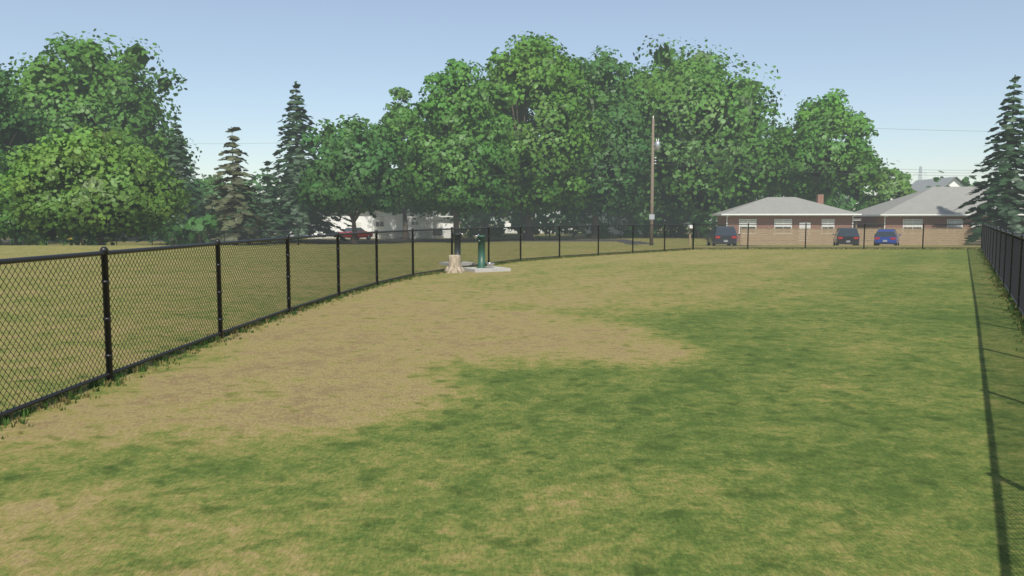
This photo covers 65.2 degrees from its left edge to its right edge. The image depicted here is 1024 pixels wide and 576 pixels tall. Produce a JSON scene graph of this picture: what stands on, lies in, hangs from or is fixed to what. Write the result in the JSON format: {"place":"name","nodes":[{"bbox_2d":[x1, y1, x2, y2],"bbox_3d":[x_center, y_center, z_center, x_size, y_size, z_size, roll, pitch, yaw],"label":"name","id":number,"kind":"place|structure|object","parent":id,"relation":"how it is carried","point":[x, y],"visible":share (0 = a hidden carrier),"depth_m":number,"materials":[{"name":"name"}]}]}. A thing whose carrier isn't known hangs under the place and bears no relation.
{"place":"outdoors","nodes":[
{"label":"outdoors","id":0,"kind":"place"},
{"bbox_2d":[1,239,630,240],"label":"street asphalt","id":1,"kind":"structure","parent":0,"point":[429,239],"depth_m":90.76,"materials":[{"name":"grey asphalt"}]},
{"bbox_2d":[339,228,372,239],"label":"red car","id":2,"kind":"object","parent":1,"relation":"on","point":[348,230],"visible":0.22,"depth_m":91.96,"materials":[{"name":"red paint"}]},
{"bbox_2d":[0,248,692,438],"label":"grass","id":3,"kind":"structure","parent":0,"point":[95,384],"depth_m":9.31,"materials":[{"name":"green plant"}]},
{"bbox_2d":[0,218,1023,575],"bbox_3d":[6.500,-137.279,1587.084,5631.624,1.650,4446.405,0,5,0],"label":"ground","id":4,"kind":"structure","parent":0,"point":[806,410],"depth_m":6.13,"materials":[{"name":"green plant"}]},
{"bbox_2d":[0,170,38,244],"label":"tree","id":5,"kind":"object","parent":4,"relation":"on","point":[10,229],"visible":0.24,"depth_m":59.58,"materials":[{"name":"green plant"}]},
{"bbox_2d":[0,63,49,179],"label":"tree","id":6,"kind":"object","parent":4,"relation":"on","point":[13,123],"visible":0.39,"depth_m":74.64,"materials":[{"name":"green plant"}]},
{"bbox_2d":[0,122,194,244],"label":"bright tree","id":7,"kind":"object","parent":4,"relation":"on","point":[113,193],"visible":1,"depth_m":54.30,"materials":[{"name":"green plant"}]},
{"bbox_2d":[0,28,201,237],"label":"tree","id":8,"kind":"object","parent":4,"relation":"on","point":[96,87],"visible":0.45,"depth_m":84.99,"materials":[{"name":"green plant"}]},
{"bbox_2d":[0,214,246,244],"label":"shrub row","id":9,"kind":"object","parent":4,"relation":"on","point":[198,225],"visible":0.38,"depth_m":69.28,"materials":[{"name":"green plant"}]},
{"bbox_2d":[6,209,273,238],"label":"shrub row","id":10,"kind":"object","parent":4,"relation":"on","point":[247,224],"visible":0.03,"depth_m":101.60,"materials":[{"name":"green plant"}]},
{"bbox_2d":[0,230,298,244],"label":"hedge","id":11,"kind":"object","parent":4,"relation":"on","point":[175,237],"visible":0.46,"depth_m":61.93,"materials":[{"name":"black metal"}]},
{"bbox_2d":[135,115,215,243],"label":"conifer","id":12,"kind":"object","parent":4,"relation":"on","point":[181,166],"visible":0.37,"depth_m":76.88,"materials":[{"name":"green plant"}]},
{"bbox_2d":[168,173,219,222],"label":"tree","id":13,"kind":"object","parent":4,"relation":"on","point":[199,185],"visible":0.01,"depth_m":104.32,"materials":[{"name":"green plant"}]},
{"bbox_2d":[192,174,265,234],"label":"tree","id":14,"kind":"object","parent":4,"relation":"on","point":[207,182],"visible":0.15,"depth_m":107.09,"materials":[{"name":"green plant"}]},
{"bbox_2d":[195,127,279,244],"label":"conifer","id":15,"kind":"object","parent":4,"relation":"on","point":[225,207],"visible":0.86,"depth_m":70.93,"materials":[{"name":"green plant"}]},
{"bbox_2d":[248,161,294,241],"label":"conifer","id":16,"kind":"object","parent":4,"relation":"on","point":[269,199],"visible":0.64,"depth_m":79.09,"materials":[{"name":"green plant"}]},
{"bbox_2d":[256,81,351,242],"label":"conifer","id":17,"kind":"object","parent":4,"relation":"on","point":[309,223],"visible":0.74,"depth_m":81.99,"materials":[{"name":"green plant"}]},
{"bbox_2d":[269,169,352,207],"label":"tree","id":18,"kind":"object","parent":4,"relation":"on","point":[275,180],"depth_m":108.44,"materials":[{"name":"green plant"}]},
{"bbox_2d":[0,223,694,417],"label":"dog park fence","id":19,"kind":"object","parent":4,"relation":"on","point":[104,252],"visible":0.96,"depth_m":10.14,"materials":[{"name":"black metal"}]},
{"bbox_2d":[293,113,415,243],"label":"tree","id":20,"kind":"object","parent":4,"relation":"on","point":[367,183],"visible":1,"depth_m":74.64,"materials":[{"name":"green plant"}]},
{"bbox_2d":[307,209,434,238],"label":"white house","id":21,"kind":"structure","parent":4,"relation":"on","point":[368,222],"depth_m":100.29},
{"bbox_2d":[387,131,407,167],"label":"tree","id":22,"kind":"object","parent":4,"relation":"on","point":[397,159],"visible":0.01,"depth_m":103.85,"materials":[{"name":"green plant"}]},
{"bbox_2d":[378,86,429,238],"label":"tree","id":23,"kind":"object","parent":4,"relation":"on","point":[387,119],"visible":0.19,"depth_m":93.83,"materials":[{"name":"green plant"}]},
{"bbox_2d":[433,211,452,237],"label":"house","id":24,"kind":"structure","parent":4,"relation":"on","point":[439,222],"depth_m":102.22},
{"bbox_2d":[444,255,464,272],"bbox_3d":[-1.639,-0.658,22.692,0.667,0.552,0.653,0,5,0],"label":"tree stump","id":25,"kind":"object","parent":4,"relation":"on","point":[454,266],"visible":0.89,"depth_m":22.51,"materials":[{"name":"beige wood"}]},
{"bbox_2d":[439,261,475,265],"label":"concrete slab","id":26,"kind":"structure","parent":4,"relation":"on","point":[446,263],"depth_m":26.02,"materials":[{"name":"grey concrete"}]},
{"bbox_2d":[454,232,464,254],"bbox_3d":[-1.719,-1.334,26.194,0.448,0.995,0.313,-2,5,-18],"label":"dark drinking fountain","id":27,"kind":"object","parent":26,"relation":"on","point":[457,243],"visible":0.55,"depth_m":26.09,"materials":[{"name":"black metal"}]},
{"bbox_2d":[394,58,520,242],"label":"tree","id":28,"kind":"object","parent":4,"relation":"on","point":[446,156],"visible":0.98,"depth_m":80.08,"materials":[{"name":"green plant"}]},
{"bbox_2d":[449,113,522,233],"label":"tree","id":29,"kind":"object","parent":4,"relation":"on","point":[499,216],"depth_m":109.69,"materials":[{"name":"green plant"}]},
{"bbox_2d":[462,266,510,271],"bbox_3d":[-0.767,-0.534,23.357,1.150,0.110,0.950,-3,6,-29],"label":"concrete pad","id":30,"kind":"object","parent":4,"relation":"on","point":[488,269],"visible":0.79,"depth_m":23.04,"materials":[{"name":"grey concrete"}]},
{"bbox_2d":[473,234,493,267],"bbox_3d":[-0.835,-1.078,23.287,0.671,0.995,0.332,1,5,13],"label":"drinking fountain","id":31,"kind":"object","parent":30,"relation":"on","point":[481,251],"visible":0.99,"depth_m":23.21,"materials":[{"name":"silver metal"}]},
{"bbox_2d":[503,208,571,232],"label":"house","id":32,"kind":"structure","parent":4,"relation":"on","point":[506,224],"depth_m":135.58,"materials":[{"name":"white"}]},
{"bbox_2d":[187,161,899,225],"bbox_3d":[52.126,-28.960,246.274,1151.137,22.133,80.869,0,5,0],"label":"distant treeline","id":33,"kind":"object","parent":4,"relation":"on","point":[203,176],"visible":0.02,"depth_m":247.63,"materials":[{"name":"green plant"}]},
{"bbox_2d":[472,31,617,239],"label":"tall tree","id":34,"kind":"object","parent":4,"relation":"on","point":[535,76],"visible":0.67,"depth_m":86.20,"materials":[{"name":"green plant"}]},
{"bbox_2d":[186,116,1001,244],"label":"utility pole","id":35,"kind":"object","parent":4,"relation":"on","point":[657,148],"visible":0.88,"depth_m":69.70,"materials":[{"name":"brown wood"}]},
{"bbox_2d":[534,45,661,238],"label":"tree","id":36,"kind":"object","parent":4,"relation":"on","point":[616,184],"visible":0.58,"depth_m":93.32,"materials":[{"name":"green plant"}]},
{"bbox_2d":[202,170,996,233],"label":"shrub","id":37,"kind":"object","parent":4,"relation":"on","point":[965,181],"visible":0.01,"depth_m":127.28,"materials":[{"name":"green plant"}]},
{"bbox_2d":[586,213,653,233],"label":"house","id":38,"kind":"structure","parent":4,"relation":"on","point":[610,229],"depth_m":128.77,"materials":[{"name":"white"}]},
{"bbox_2d":[602,82,683,229],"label":"tree","id":39,"kind":"object","parent":4,"relation":"on","point":[603,215],"visible":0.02,"depth_m":115.39,"materials":[{"name":"green plant"}]},
{"bbox_2d":[446,196,877,237],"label":"shrub row","id":40,"kind":"object","parent":4,"relation":"on","point":[544,221],"visible":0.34,"depth_m":101.12,"materials":[{"name":"green plant"}]},
{"bbox_2d":[688,225,692,244],"bbox_3d":[11.105,-3.279,49.855,0.200,1.355,0.550,0,5,0],"label":"mailbox","id":41,"kind":"object","parent":4,"relation":"on","point":[690,233],"visible":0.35,"depth_m":49.84,"materials":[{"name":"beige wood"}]},
{"bbox_2d":[584,33,808,236],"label":"tree","id":42,"kind":"object","parent":4,"relation":"on","point":[696,88],"visible":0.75,"depth_m":97.24,"materials":[{"name":"green plant"}]},
{"bbox_2d":[706,142,762,201],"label":"tree","id":43,"kind":"object","parent":4,"relation":"on","point":[754,195],"visible":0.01,"depth_m":110.34,"materials":[{"name":"green plant"}]},
{"bbox_2d":[711,194,861,241],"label":"brick house","id":44,"kind":"structure","parent":4,"relation":"on","point":[781,210],"depth_m":84.08,"materials":[{"name":"brown brick"}]},
{"bbox_2d":[766,88,889,207],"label":"tree","id":45,"kind":"object","parent":4,"relation":"on","point":[853,152],"visible":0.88,"depth_m":99.46,"materials":[{"name":"green plant"}]},
{"bbox_2d":[694,223,983,248],"bbox_3d":[15.895,-2.538,39.199,14.298,1.325,0.532,0,5,-1],"label":"chain-link fence","id":46,"kind":"object","parent":4,"relation":"on","point":[805,232],"visible":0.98,"depth_m":39.25,"materials":[{"name":"black metal"}]},
{"bbox_2d":[832,228,858,244],"bbox_3d":[27.717,-4.206,66.378,2.018,1.573,4.306,2,5,18],"label":"dark hatchback","id":47,"kind":"object","parent":4,"relation":"on","point":[848,238],"visible":0.62,"depth_m":64.43,"materials":[{"name":"black paint"}]},
{"bbox_2d":[740,227,1020,244],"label":"timber fence","id":48,"kind":"object","parent":4,"relation":"on","point":[768,236],"visible":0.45,"depth_m":71.79,"materials":[{"name":"beige wood"}]},
{"bbox_2d":[853,167,917,207],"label":"tree","id":49,"kind":"object","parent":4,"relation":"on","point":[898,186],"visible":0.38,"depth_m":102.51,"materials":[{"name":"green plant"}]},
{"bbox_2d":[918,166,926,179],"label":"transmission pylon","id":50,"kind":"object","parent":4,"relation":"on","point":[919,178],"visible":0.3,"depth_m":515.37,"materials":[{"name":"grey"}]},
{"bbox_2d":[892,177,965,199],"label":"grey house","id":51,"kind":"structure","parent":4,"relation":"on","point":[919,185],"depth_m":126.69,"materials":[{"name":"white"}]},
{"bbox_2d":[853,187,1023,240],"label":"brick house","id":52,"kind":"structure","parent":4,"relation":"on","point":[935,205],"depth_m":81.71,"materials":[{"name":"brown brick"}]},
{"bbox_2d":[941,75,1023,243],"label":"conifer","id":53,"kind":"object","parent":4,"relation":"on","point":[1008,202],"visible":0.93,"depth_m":70.62,"materials":[{"name":"green plant"}]},
{"bbox_2d":[982,224,1023,316],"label":"chain-link fence","id":54,"kind":"object","parent":4,"relation":"on","point":[1003,250],"visible":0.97,"depth_m":16.84,"materials":[{"name":"black metal"}]},
{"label":"concrete driveway","id":55,"kind":"structure","parent":4,"relation":"on"},
{"bbox_2d":[707,226,736,244],"bbox_3d":[17.247,-4.239,65.872,2.170,1.691,4.630,1,5,6],"label":"dark suv","id":56,"kind":"object","parent":55,"relation":"on","point":[721,230],"visible":0.61,"depth_m":63.67,"materials":[{"name":"grey paint"}]},
{"bbox_2d":[874,229,900,244],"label":"blue car","id":57,"kind":"object","parent":55,"relation":"on","point":[886,237],"visible":0.7,"depth_m":65.25,"materials":[{"name":"blue paint"}]},
{"bbox_2d":[0,0,1023,215],"label":"sky","id":58,"kind":"structure","parent":0,"point":[927,67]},
{"bbox_2d":[617,241,754,245],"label":"side street asphalt","id":59,"kind":"structure","parent":0,"point":[634,242],"depth_m":80.25,"materials":[{"name":"grey asphalt"}]},
{"bbox_2d":[694,248,980,249],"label":"road","id":60,"kind":"structure","parent":0,"point":[818,248],"depth_m":39.30,"materials":[{"name":"grey asphalt"}]},
{"bbox_2d":[976,248,1023,349],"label":"grass","id":61,"kind":"structure","parent":0,"point":[1017,312],"depth_m":15.75,"materials":[{"name":"green plant"}]}
]}

